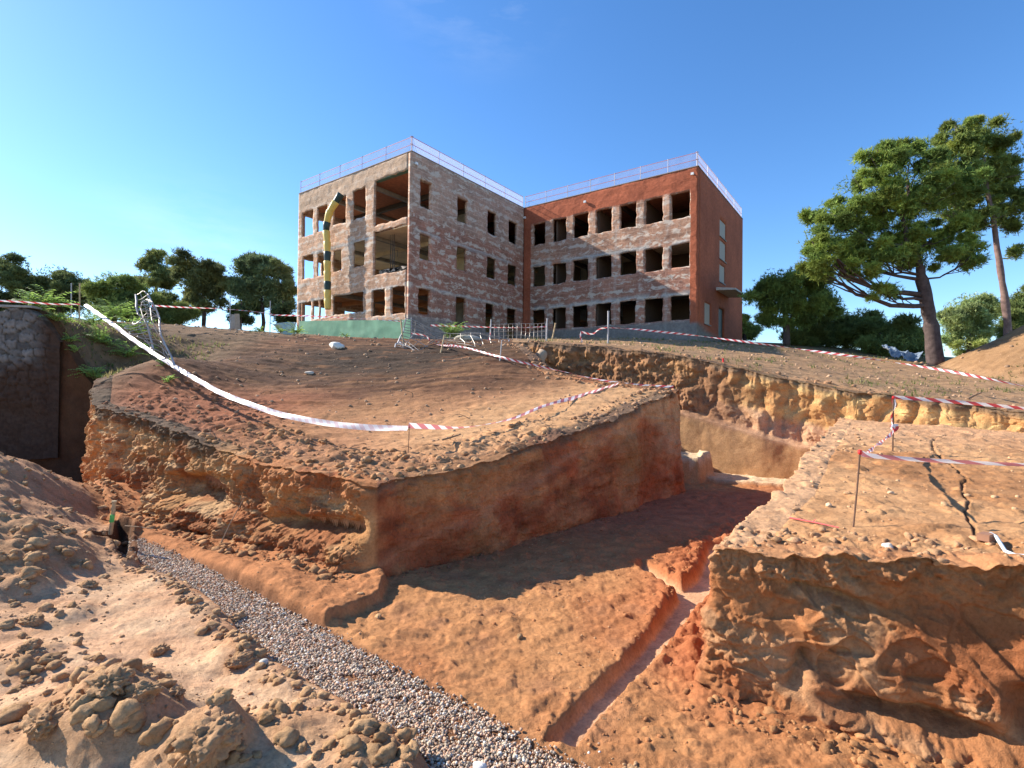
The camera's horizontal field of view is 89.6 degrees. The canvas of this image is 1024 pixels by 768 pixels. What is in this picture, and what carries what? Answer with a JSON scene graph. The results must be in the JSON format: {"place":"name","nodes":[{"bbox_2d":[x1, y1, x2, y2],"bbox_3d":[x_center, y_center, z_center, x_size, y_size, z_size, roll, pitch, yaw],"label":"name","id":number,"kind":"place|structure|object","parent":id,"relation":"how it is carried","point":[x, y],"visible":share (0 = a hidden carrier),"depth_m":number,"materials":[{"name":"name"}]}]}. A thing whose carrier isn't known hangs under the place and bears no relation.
{"place":"outdoors","nodes":[
{"label":"outdoors","id":0,"kind":"place"},
{"bbox_2d":[121,537,291,614],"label":"gravel","id":1,"kind":"structure","parent":0,"point":[178,564],"depth_m":6.97,"materials":[{"name":"gravel"}]},
{"bbox_2d":[125,547,600,767],"bbox_3d":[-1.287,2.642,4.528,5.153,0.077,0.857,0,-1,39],"label":"gravel","id":2,"kind":"structure","parent":0,"point":[397,709],"depth_m":4.37,"materials":[{"name":"gravel"}]},
{"bbox_2d":[228,610,246,622],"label":"clod","id":3,"kind":"object","parent":2,"relation":"on","point":[235,617],"visible":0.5,"depth_m":5.77,"materials":[{"name":"soil"}]},
{"bbox_2d":[472,761,486,767],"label":"stone","id":4,"kind":"object","parent":2,"relation":"on","point":[477,764],"visible":1,"depth_m":3.56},
{"bbox_2d":[0,450,978,767],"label":"pit floor","id":5,"kind":"structure","parent":0,"point":[428,628],"depth_m":5.36,"materials":[{"name":"soil"}]},
{"bbox_2d":[15,638,41,652],"bbox_3d":[-4.299,2.338,4.594,0.154,0.104,0.185,0,-1,28],"label":"clod","id":6,"kind":"object","parent":5,"relation":"on","point":[31,644],"visible":0.92,"depth_m":4.57,"materials":[{"name":"soil"}]},
{"bbox_2d":[17,612,44,626],"bbox_3d":[-4.833,2.385,5.212,0.267,0.114,0.167,0,-1,12],"label":"clod","id":7,"kind":"object","parent":5,"relation":"on","point":[34,619],"visible":1,"depth_m":5.17,"materials":[{"name":"soil"}]},
{"bbox_2d":[0,304,62,459],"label":"retaining wall","id":8,"kind":"structure","parent":5,"relation":"on","point":[30,340],"depth_m":16.87,"materials":[{"name":"stone"}]},
{"bbox_2d":[9,291,45,305],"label":"leafy weed","id":9,"kind":"object","parent":8,"relation":"on","point":[24,297],"visible":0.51,"depth_m":17.14,"materials":[{"name":"green plant"}]},
{"bbox_2d":[14,284,79,309],"bbox_3d":[-15.699,-2.906,17.447,1.709,0.960,1.537,1,-1,-39],"label":"leafy weed","id":10,"kind":"object","parent":8,"relation":"on","point":[48,299],"visible":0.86,"depth_m":17.40,"materials":[{"name":"green plant"}]},
{"bbox_2d":[18,700,68,741],"bbox_3d":[-3.113,2.260,3.455,0.337,0.199,0.269,0,-1,24],"label":"clod","id":11,"kind":"object","parent":5,"relation":"on","point":[37,724],"visible":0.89,"depth_m":3.38,"materials":[{"name":"soil"}]},
{"bbox_2d":[28,309,111,482],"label":"trench wall","id":12,"kind":"structure","parent":5,"relation":"on","point":[74,407],"depth_m":17.23,"materials":[{"name":"soil"}]},
{"bbox_2d":[40,309,83,324],"bbox_3d":[-15.316,-2.309,17.400,1.097,0.492,1.346,1,-1,0],"label":"leafy weed","id":13,"kind":"object","parent":12,"relation":"on","point":[59,316],"visible":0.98,"depth_m":17.36,"materials":[{"name":"green plant"}]},
{"bbox_2d":[68,364,108,378],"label":"leafy weed","id":14,"kind":"object","parent":12,"relation":"on","point":[93,372],"visible":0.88,"depth_m":17.39,"materials":[{"name":"green plant"}]},
{"bbox_2d":[77,580,98,587],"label":"clod","id":15,"kind":"object","parent":5,"relation":"on","point":[88,583],"visible":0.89,"depth_m":6.16,"materials":[{"name":"soil"}]},
{"bbox_2d":[84,662,132,697],"bbox_3d":[-2.849,2.102,3.625,0.366,0.217,0.259,0,-1,31],"label":"clod","id":16,"kind":"object","parent":5,"relation":"on","point":[115,680],"visible":0.89,"depth_m":3.58,"materials":[{"name":"soil"}]},
{"bbox_2d":[108,500,116,534],"bbox_3d":[-6.405,2.140,8.261,0.121,0.543,0.100,1,-1,0],"label":"marker rod","id":17,"kind":"object","parent":5,"relation":"on","point":[112,517],"visible":1,"depth_m":8.25,"materials":[{"name":"brown wood"}]},
{"bbox_2d":[123,680,163,704],"bbox_3d":[-2.580,2.160,3.627,0.249,0.170,0.211,1,-1,-43],"label":"clod","id":18,"kind":"object","parent":5,"relation":"on","point":[142,691],"visible":0.81,"depth_m":3.59,"materials":[{"name":"soil"}]},
{"bbox_2d":[149,642,169,656],"bbox_3d":[-3.332,2.514,4.866,0.171,0.121,0.226,1,-1,-3],"label":"clod","id":19,"kind":"object","parent":5,"relation":"on","point":[160,649],"visible":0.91,"depth_m":4.81,"materials":[{"name":"soil"}]},
{"bbox_2d":[168,683,185,700],"bbox_3d":[-2.530,2.332,3.886,0.127,0.115,0.212,1,-1,-16],"label":"clod","id":20,"kind":"object","parent":5,"relation":"on","point":[178,692],"visible":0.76,"depth_m":3.86,"materials":[{"name":"soil"}]},
{"bbox_2d":[171,710,246,767],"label":"clod","id":21,"kind":"object","parent":5,"relation":"on","point":[211,741],"visible":1,"depth_m":3.18,"materials":[{"name":"soil"}]},
{"bbox_2d":[84,477,354,582],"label":"soil clods","id":22,"kind":"object","parent":5,"relation":"on","point":[227,548],"visible":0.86,"depth_m":8.37,"materials":[{"name":"soil"}]},
{"bbox_2d":[223,651,253,669],"bbox_3d":[-2.460,2.511,4.666,0.265,0.136,0.192,1,-1,-31],"label":"clod","id":23,"kind":"object","parent":5,"relation":"on","point":[241,660],"visible":1,"depth_m":4.63,"materials":[{"name":"soil"}]},
{"bbox_2d":[0,452,649,767],"bbox_3d":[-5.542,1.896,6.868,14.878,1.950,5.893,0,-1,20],"label":"soil clods","id":24,"kind":"object","parent":5,"relation":"on","point":[129,715],"visible":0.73,"depth_m":3.79,"materials":[{"name":"soil"}]},
{"bbox_2d":[79,375,685,576],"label":"bank wall","id":25,"kind":"structure","parent":5,"relation":"on","point":[628,459],"depth_m":9.11,"materials":[{"name":"soil"}]},
{"bbox_2d":[331,415,595,482],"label":"soil clods","id":26,"kind":"object","parent":25,"relation":"on","point":[368,458],"visible":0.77,"depth_m":9.05,"materials":[{"name":"soil"}]},
{"bbox_2d":[573,387,676,424],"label":"soil clods","id":27,"kind":"object","parent":25,"relation":"on","point":[636,403],"visible":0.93,"depth_m":11.97,"materials":[{"name":"soil"}]},
{"bbox_2d":[385,502,657,577],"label":"soil clods","id":28,"kind":"object","parent":5,"relation":"on","point":[547,538],"visible":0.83,"depth_m":8.80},
{"bbox_2d":[513,343,679,427],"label":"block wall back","id":29,"kind":"structure","parent":5,"relation":"on","point":[550,371],"depth_m":15.42,"materials":[{"name":"soil"}]},
{"bbox_2d":[507,343,675,396],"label":"soil clods","id":30,"kind":"object","parent":29,"relation":"on","point":[668,392],"visible":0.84,"depth_m":15.08,"materials":[{"name":"soil"}]},
{"bbox_2d":[241,513,977,767],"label":"soil crumbs","id":31,"kind":"object","parent":5,"relation":"on","point":[636,740],"visible":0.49,"depth_m":5.04,"materials":[{"name":"soil"}]},
{"bbox_2d":[518,342,1023,478],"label":"terrace wall","id":32,"kind":"structure","parent":5,"relation":"on","point":[742,421],"depth_m":15.67,"materials":[{"name":"soil"}]},
{"bbox_2d":[535,349,546,362],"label":"stone","id":33,"kind":"object","parent":32,"relation":"attached to","point":[542,354],"visible":0.41,"depth_m":19.46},
{"bbox_2d":[705,694,959,767],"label":"soil clods","id":34,"kind":"object","parent":5,"relation":"on","point":[827,747],"visible":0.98,"depth_m":3.80,"materials":[{"name":"soil"}]},
{"bbox_2d":[693,418,1023,767],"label":"earth block wall","id":35,"kind":"structure","parent":5,"relation":"on","point":[923,656],"depth_m":4.07,"materials":[{"name":"soil"}]},
{"bbox_2d":[753,422,872,551],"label":"soil clods","id":36,"kind":"object","parent":35,"relation":"on","point":[799,509],"visible":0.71,"depth_m":6.10,"materials":[{"name":"soil"}]},
{"bbox_2d":[724,527,1023,566],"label":"soil clods","id":37,"kind":"object","parent":35,"relation":"on","point":[901,546],"visible":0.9,"depth_m":4.49,"materials":[{"name":"soil"}]},
{"bbox_2d":[768,420,1023,595],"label":"earth block","id":38,"kind":"structure","parent":5,"relation":"on","point":[962,517],"depth_m":6.10,"materials":[{"name":"soil"}]},
{"bbox_2d":[852,450,862,526],"bbox_3d":[3.348,1.047,5.017,0.146,0.814,0.037,1,-1,-22],"label":"marker rod","id":39,"kind":"object","parent":38,"relation":"on","point":[860,452],"visible":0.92,"depth_m":5.01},
{"bbox_2d":[861,451,1023,465],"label":"barrier tape","id":40,"kind":"object","parent":39,"relation":"attached to","point":[878,456],"visible":0.96,"depth_m":5.01,"materials":[{"name":"plastic"}]},
{"bbox_2d":[892,396,894,450],"bbox_3d":[6.569,0.750,8.894,0.044,1.085,0.037,0,-1,22],"label":"marker rod","id":41,"kind":"object","parent":38,"relation":"on","point":[893,397],"visible":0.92,"depth_m":8.88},
{"bbox_2d":[862,430,893,456],"bbox_3d":[5.022,0.813,7.065,0.106,0.126,4.671,0,-1,39],"label":"barrier tape","id":42,"kind":"object","parent":41,"relation":"attached to","point":[889,435],"visible":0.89,"depth_m":7.59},
{"bbox_2d":[890,397,898,431],"bbox_3d":[6.567,0.531,8.872,0.154,0.616,0.094,1,-1,-13],"label":"barrier tape","id":43,"kind":"object","parent":41,"relation":"attached to","point":[895,427],"visible":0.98,"depth_m":8.88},
{"bbox_2d":[895,396,1023,409],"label":"barrier tape","id":44,"kind":"object","parent":41,"relation":"attached to","point":[956,402],"visible":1,"depth_m":8.68,"materials":[{"name":"plastic"}]},
{"bbox_2d":[766,424,1023,554],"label":"soil crumbs","id":45,"kind":"object","parent":38,"relation":"on","point":[943,503],"visible":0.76,"depth_m":6.26,"materials":[{"name":"soil"}]},
{"bbox_2d":[976,531,996,541],"bbox_3d":[3.962,1.277,4.309,0.130,0.060,0.090,1,-1,-29],"label":"brick","id":46,"kind":"object","parent":38,"relation":"on","point":[983,536],"visible":0.94,"depth_m":4.28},
{"bbox_2d":[990,532,1023,554],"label":"hose","id":47,"kind":"object","parent":38,"relation":"on","point":[1001,544],"visible":0.72,"depth_m":4.14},
{"bbox_2d":[0,0,1023,356],"label":"sky","id":48,"kind":"structure","parent":0,"point":[128,127],"materials":[{"name":"blue"}]},
{"bbox_2d":[45,310,1023,529],"bbox_3d":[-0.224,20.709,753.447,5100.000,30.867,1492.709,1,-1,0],"label":"ground","id":49,"kind":"structure","parent":0,"point":[350,386],"depth_m":15.60,"materials":[{"name":"soil"}]},
{"bbox_2d":[0,250,47,310],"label":"tree","id":50,"kind":"object","parent":49,"relation":"on","point":[14,274],"visible":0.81,"depth_m":39.64,"materials":[{"name":"plant"}]},
{"bbox_2d":[29,264,92,317],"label":"tree","id":51,"kind":"object","parent":49,"relation":"on","point":[60,281],"visible":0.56,"depth_m":41.29,"materials":[{"name":"plant"}]},
{"bbox_2d":[78,283,80,320],"bbox_3d":[-15.122,-2.860,18.036,0.066,1.329,0.059,1,-1,0],"label":"marker rod","id":52,"kind":"object","parent":49,"relation":"on","point":[79,301],"visible":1,"depth_m":18.02,"materials":[{"name":"brown wood"}]},
{"bbox_2d":[0,300,79,304],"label":"barrier tape","id":53,"kind":"object","parent":52,"relation":"attached to","point":[36,302],"visible":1,"depth_m":15.90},
{"bbox_2d":[68,311,109,324],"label":"leafy weed","id":54,"kind":"object","parent":49,"relation":"on","point":[92,321],"visible":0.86,"depth_m":19.36,"materials":[{"name":"green plant"}]},
{"bbox_2d":[83,324,114,341],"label":"leafy weed","id":55,"kind":"object","parent":49,"relation":"on","point":[97,336],"visible":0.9,"depth_m":18.54,"materials":[{"name":"green plant"}]},
{"bbox_2d":[95,337,127,345],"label":"leafy weed","id":56,"kind":"object","parent":49,"relation":"on","point":[107,341],"visible":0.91,"depth_m":18.88,"materials":[{"name":"green plant"}]},
{"bbox_2d":[75,271,153,321],"bbox_3d":[-28.973,-5.683,37.722,5.892,5.320,4.376,0,-1,20],"label":"tree","id":57,"kind":"object","parent":49,"relation":"on","point":[114,290],"visible":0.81,"depth_m":37.19,"materials":[{"name":"plant"}]},
{"bbox_2d":[88,299,143,320],"bbox_3d":[-16.914,-3.072,21.831,2.254,0.851,1.910,1,-1,0],"label":"leafy weed","id":58,"kind":"object","parent":49,"relation":"on","point":[119,312],"visible":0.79,"depth_m":21.82,"materials":[{"name":"green plant"}]},
{"bbox_2d":[106,341,147,357],"bbox_3d":[-14.058,-1.243,18.928,1.284,0.604,1.214,1,-1,0],"label":"leafy weed","id":59,"kind":"object","parent":49,"relation":"on","point":[130,352],"visible":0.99,"depth_m":18.80,"materials":[{"name":"green plant"}]},
{"bbox_2d":[112,316,156,333],"bbox_3d":[-14.859,-2.332,20.191,1.650,0.726,1.478,1,-1,0],"label":"leafy weed","id":60,"kind":"object","parent":49,"relation":"on","point":[125,324],"visible":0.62,"depth_m":20.18,"materials":[{"name":"green plant"}]},
{"bbox_2d":[124,291,174,364],"bbox_3d":[-10.663,-1.688,14.978,2.395,2.344,1.025,0,-1,43],"label":"wire fence","id":61,"kind":"object","parent":49,"relation":"on","point":[147,322],"visible":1,"depth_m":14.95,"materials":[{"name":"metal"}]},
{"bbox_2d":[133,247,177,291],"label":"pine tree","id":62,"kind":"object","parent":49,"relation":"on","point":[152,261],"visible":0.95,"depth_m":45.44,"materials":[{"name":"green plant"}]},
{"bbox_2d":[122,287,202,325],"bbox_3d":[-26.730,-5.271,39.381,5.490,4.510,3.948,1,-1,0],"label":"tree","id":63,"kind":"object","parent":49,"relation":"on","point":[172,315],"visible":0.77,"depth_m":38.89,"materials":[{"name":"plant"}]},
{"bbox_2d":[101,381,286,431],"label":"soil clods","id":64,"kind":"object","parent":49,"relation":"on","point":[210,418],"visible":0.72,"depth_m":12.43,"materials":[{"name":"soil"}]},
{"bbox_2d":[163,245,232,326],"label":"pine tree","id":65,"kind":"object","parent":49,"relation":"on","point":[204,283],"visible":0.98,"depth_m":41.55,"materials":[{"name":"green plant"}]},
{"bbox_2d":[225,301,255,328],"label":"pine tree","id":66,"kind":"object","parent":49,"relation":"on","point":[246,318],"visible":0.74,"depth_m":40.95,"materials":[{"name":"green plant"}]},
{"bbox_2d":[223,250,296,330],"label":"pine tree","id":67,"kind":"object","parent":49,"relation":"on","point":[253,285],"visible":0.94,"depth_m":42.51,"materials":[{"name":"green plant"}]},
{"bbox_2d":[268,299,296,324],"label":"pine tree","id":68,"kind":"object","parent":49,"relation":"on","point":[284,308],"visible":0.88,"depth_m":40.91,"materials":[{"name":"green plant"}]},
{"bbox_2d":[273,322,295,334],"bbox_3d":[-12.159,-2.925,27.570,1.184,0.806,0.232,1,-1,0],"label":"tarpaulin","id":69,"kind":"object","parent":49,"relation":"on","point":[283,326],"visible":0.63,"depth_m":27.60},
{"bbox_2d":[198,421,449,478],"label":"soil clods","id":70,"kind":"object","parent":49,"relation":"on","point":[279,432],"visible":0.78,"depth_m":9.09,"materials":[{"name":"soil"}]},
{"bbox_2d":[299,317,411,338],"bbox_3d":[-10.187,-3.308,32.298,11.210,2.305,0.107,0,-1,36],"label":"screen fence","id":71,"kind":"object","parent":49,"relation":"on","point":[372,328],"visible":0.81,"depth_m":31.72,"materials":[{"name":"fabric"}]},
{"bbox_2d":[395,318,509,349],"bbox_3d":[-2.530,-1.733,21.728,4.737,2.177,2.114,1,-1,4],"label":"wire fence","id":72,"kind":"object","parent":49,"relation":"on","point":[403,345],"visible":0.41,"depth_m":22.18,"materials":[{"name":"metal"}]},
{"bbox_2d":[437,321,471,338],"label":"leafy weed","id":73,"kind":"object","parent":49,"relation":"on","point":[454,330],"visible":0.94,"depth_m":23.88,"materials":[{"name":"green plant"}]},
{"bbox_2d":[454,335,480,340],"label":"stone","id":74,"kind":"object","parent":49,"relation":"on","point":[463,337],"visible":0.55,"depth_m":24.61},
{"bbox_2d":[491,323,545,340],"bbox_3d":[0.308,-2.348,24.491,2.768,1.211,0.180,1,-1,-12],"label":"wire fence","id":75,"kind":"object","parent":49,"relation":"on","point":[521,327],"visible":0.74,"depth_m":24.54,"materials":[{"name":"metal"}]},
{"bbox_2d":[297,150,743,341],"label":"gutted building","id":76,"kind":"structure","parent":49,"relation":"on","point":[421,239],"depth_m":36.35,"materials":[{"name":"brick"}]},
{"bbox_2d":[322,192,343,309],"bbox_3d":[-12.227,-9.052,35.083,1.610,7.951,0.604,0,-1,19],"label":"debris chute","id":77,"kind":"object","parent":76,"relation":"hanging from","point":[334,203],"visible":1,"depth_m":35.00,"materials":[{"name":"yellow plastic"}]},
{"bbox_2d":[300,136,413,192],"bbox_3d":[-10.948,-14.678,35.046,12.154,0.976,0.106,0,-1,36],"label":"guard rail","id":78,"kind":"object","parent":76,"relation":"on","point":[354,160],"visible":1,"depth_m":34.78,"materials":[{"name":"metal"}]},
{"bbox_2d":[410,136,522,206],"bbox_3d":[-2.646,-14.573,36.269,0.102,0.976,11.966,0,-1,36],"label":"guard rail","id":79,"kind":"object","parent":76,"relation":"on","point":[463,171],"visible":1,"depth_m":35.35,"materials":[{"name":"metal"}]},
{"bbox_2d":[525,151,697,206],"bbox_3d":[6.496,-14.464,37.115,13.574,0.976,0.103,0,-1,36],"label":"guard rail","id":80,"kind":"object","parent":76,"relation":"on","point":[608,181],"visible":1,"depth_m":36.80,"materials":[{"name":"metal"}]},
{"bbox_2d":[704,303,709,324],"bbox_3d":[13.084,-4.728,34.804,0.100,1.440,1.390,0,-1,36],"label":"glass block window","id":81,"kind":"structure","parent":76,"relation":"in","point":[707,307],"depth_m":34.91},
{"bbox_2d":[696,152,741,216],"bbox_3d":[15.522,-14.354,38.126,0.102,0.976,12.475,0,-1,36],"label":"guard rail","id":82,"kind":"object","parent":76,"relation":"on","point":[719,187],"visible":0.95,"depth_m":37.71,"materials":[{"name":"metal"}]},
{"bbox_2d":[718,309,721,341],"bbox_3d":[15.185,-4.133,37.747,0.140,2.730,1.560,0,-1,36],"label":"door","id":83,"kind":"structure","parent":76,"relation":"in","point":[720,311],"depth_m":37.98,"materials":[{"name":"metal"}]},
{"bbox_2d":[719,241,724,260],"bbox_3d":[15.396,-9.754,37.955,0.100,1.380,1.740,0,-1,36],"label":"glass block window","id":84,"kind":"structure","parent":76,"relation":"in","point":[722,246],"depth_m":38.03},
{"bbox_2d":[42,308,1023,395],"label":"grass","id":85,"kind":"structure","parent":49,"relation":"on","point":[650,339],"depth_m":19.61,"materials":[{"name":"green plant"}]},
{"bbox_2d":[546,318,547,338],"bbox_3d":[1.660,-2.469,24.635,0.099,1.327,0.071,1,-1,0],"label":"marker rod","id":86,"kind":"object","parent":49,"relation":"on","point":[546,327],"visible":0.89,"depth_m":24.62,"materials":[{"name":"metal"}]},
{"bbox_2d":[431,325,545,327],"bbox_3d":[-1.037,-2.718,24.174,5.513,0.190,0.370,1,-1,-6],"label":"barrier tape","id":87,"kind":"object","parent":86,"relation":"attached to","point":[478,326],"visible":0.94,"depth_m":24.04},
{"bbox_2d":[102,346,999,535],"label":"twigs","id":88,"kind":"object","parent":49,"relation":"on","point":[541,437],"visible":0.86,"depth_m":10.84,"materials":[{"name":"wood"}]},
{"bbox_2d":[124,322,1022,459],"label":"soil crumbs","id":89,"kind":"object","parent":49,"relation":"on","point":[426,405],"visible":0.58,"depth_m":19.97,"materials":[{"name":"soil"}]},
{"bbox_2d":[607,311,608,343],"bbox_3d":[4.291,-2.472,23.035,0.098,1.575,0.095,1,-1,0],"label":"marker rod","id":90,"kind":"object","parent":49,"relation":"on","point":[607,327],"visible":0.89,"depth_m":23.00,"materials":[{"name":"metal"}]},
{"bbox_2d":[582,327,1022,385],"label":"barrier tape","id":91,"kind":"object","parent":90,"relation":"attached to","point":[943,370],"visible":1,"depth_m":18.17,"materials":[{"name":"plastic"}]},
{"bbox_2d":[742,313,764,340],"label":"bush","id":92,"kind":"object","parent":49,"relation":"on","point":[750,332],"visible":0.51,"depth_m":43.83,"materials":[{"name":"green plant"}]},
{"bbox_2d":[530,340,1009,411],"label":"soil clods","id":93,"kind":"object","parent":49,"relation":"on","point":[815,382],"visible":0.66,"depth_m":15.75,"materials":[{"name":"soil"}]},
{"bbox_2d":[736,265,849,345],"bbox_3d":[18.258,-5.242,34.059,7.256,5.688,4.048,1,-1,0],"label":"pine tree","id":94,"kind":"object","parent":49,"relation":"on","point":[786,295],"visible":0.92,"depth_m":33.37,"materials":[{"name":"green plant"}]},
{"bbox_2d":[776,315,839,347],"bbox_3d":[20.704,-3.629,36.185,4.681,3.182,2.928,1,-1,0],"label":"bush","id":95,"kind":"object","parent":49,"relation":"on","point":[820,333],"visible":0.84,"depth_m":35.35,"materials":[{"name":"green plant"}]},
{"bbox_2d":[824,306,884,348],"bbox_3d":[24.222,-3.865,36.992,4.173,3.669,5.023,0,-1,44],"label":"bush","id":96,"kind":"object","parent":49,"relation":"on","point":[847,337],"visible":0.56,"depth_m":36.21,"materials":[{"name":"green plant"}]},
{"bbox_2d":[851,311,924,357],"bbox_3d":[24.033,-3.043,32.566,4.629,3.216,4.416,0,-1,28],"label":"bush","id":97,"kind":"object","parent":49,"relation":"on","point":[901,332],"visible":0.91,"depth_m":32.18,"materials":[{"name":"green plant"}]},
{"bbox_2d":[794,135,995,364],"bbox_3d":[19.915,-7.088,27.271,10.056,12.561,4.945,1,-1,0],"label":"pine tree","id":98,"kind":"object","parent":49,"relation":"on","point":[907,246],"visible":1,"depth_m":26.76,"materials":[{"name":"green plant"}]},
{"bbox_2d":[882,344,922,360],"bbox_3d":[19.407,-1.545,25.576,2.576,0.894,1.080,1,-1,-7],"label":"tarpaulin","id":99,"kind":"object","parent":49,"relation":"on","point":[894,352],"visible":1,"depth_m":25.47,"materials":[{"name":"plastic"}]},
{"bbox_2d":[903,112,1023,335],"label":"pine tree","id":100,"kind":"object","parent":49,"relation":"on","point":[974,139],"visible":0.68,"depth_m":29.81,"materials":[{"name":"green plant"}]},
{"bbox_2d":[936,290,1000,356],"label":"tree","id":101,"kind":"object","parent":49,"relation":"on","point":[970,319],"visible":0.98,"depth_m":41.44,"materials":[{"name":"leaf"},{"name":"bark"}]},
{"bbox_2d":[991,284,1023,338],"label":"bush","id":102,"kind":"object","parent":49,"relation":"on","point":[1017,309],"visible":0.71,"depth_m":32.88,"materials":[{"name":"green plant"}]},
{"bbox_3d":[-1.858,0.990,9.289,0.024,0.564,0.014,1,-1,0],"label":"marker rod","id":103,"kind":"object","parent":49,"relation":"on","visible":0},
{"bbox_2d":[84,304,408,430],"bbox_3d":[-8.697,-1.011,13.773,16.359,3.732,0.500,0,-1,35],"label":"barrier tape","id":104,"kind":"object","parent":103,"relation":"attached to","point":[368,427],"visible":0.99,"depth_m":11.34,"materials":[{"name":"plastic"}]},
{"bbox_2d":[408,383,617,428],"bbox_3d":[0.588,0.405,11.809,0.156,1.011,7.026,0,-1,43],"label":"barrier tape","id":105,"kind":"object","parent":103,"relation":"attached to","point":[421,426],"visible":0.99,"depth_m":11.31,"materials":[{"name":"plastic"}]},
{"bbox_3d":[-0.382,-0.956,17.014,0.126,0.984,0.043,1,-1,0],"label":"marker rod","id":106,"kind":"object","parent":49,"relation":"on","visible":0},
{"bbox_2d":[436,341,673,387],"bbox_3d":[0.359,-0.811,16.886,9.938,1.838,0.900,0,-1,42],"label":"barrier tape","id":107,"kind":"object","parent":106,"relation":"attached to","point":[663,386],"visible":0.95,"depth_m":16.22,"materials":[{"name":"plastic"}]},
{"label":"marker rod","id":108,"kind":"object","parent":49,"relation":"on","visible":0},
{"bbox_2d":[152,305,402,321],"bbox_3d":[-10.793,-3.347,25.004,10.882,0.229,1.063,1,-1,-27],"label":"barrier tape","id":109,"kind":"object","parent":108,"relation":"attached to","point":[263,312],"visible":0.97,"depth_m":25.09,"materials":[{"name":"plastic"}]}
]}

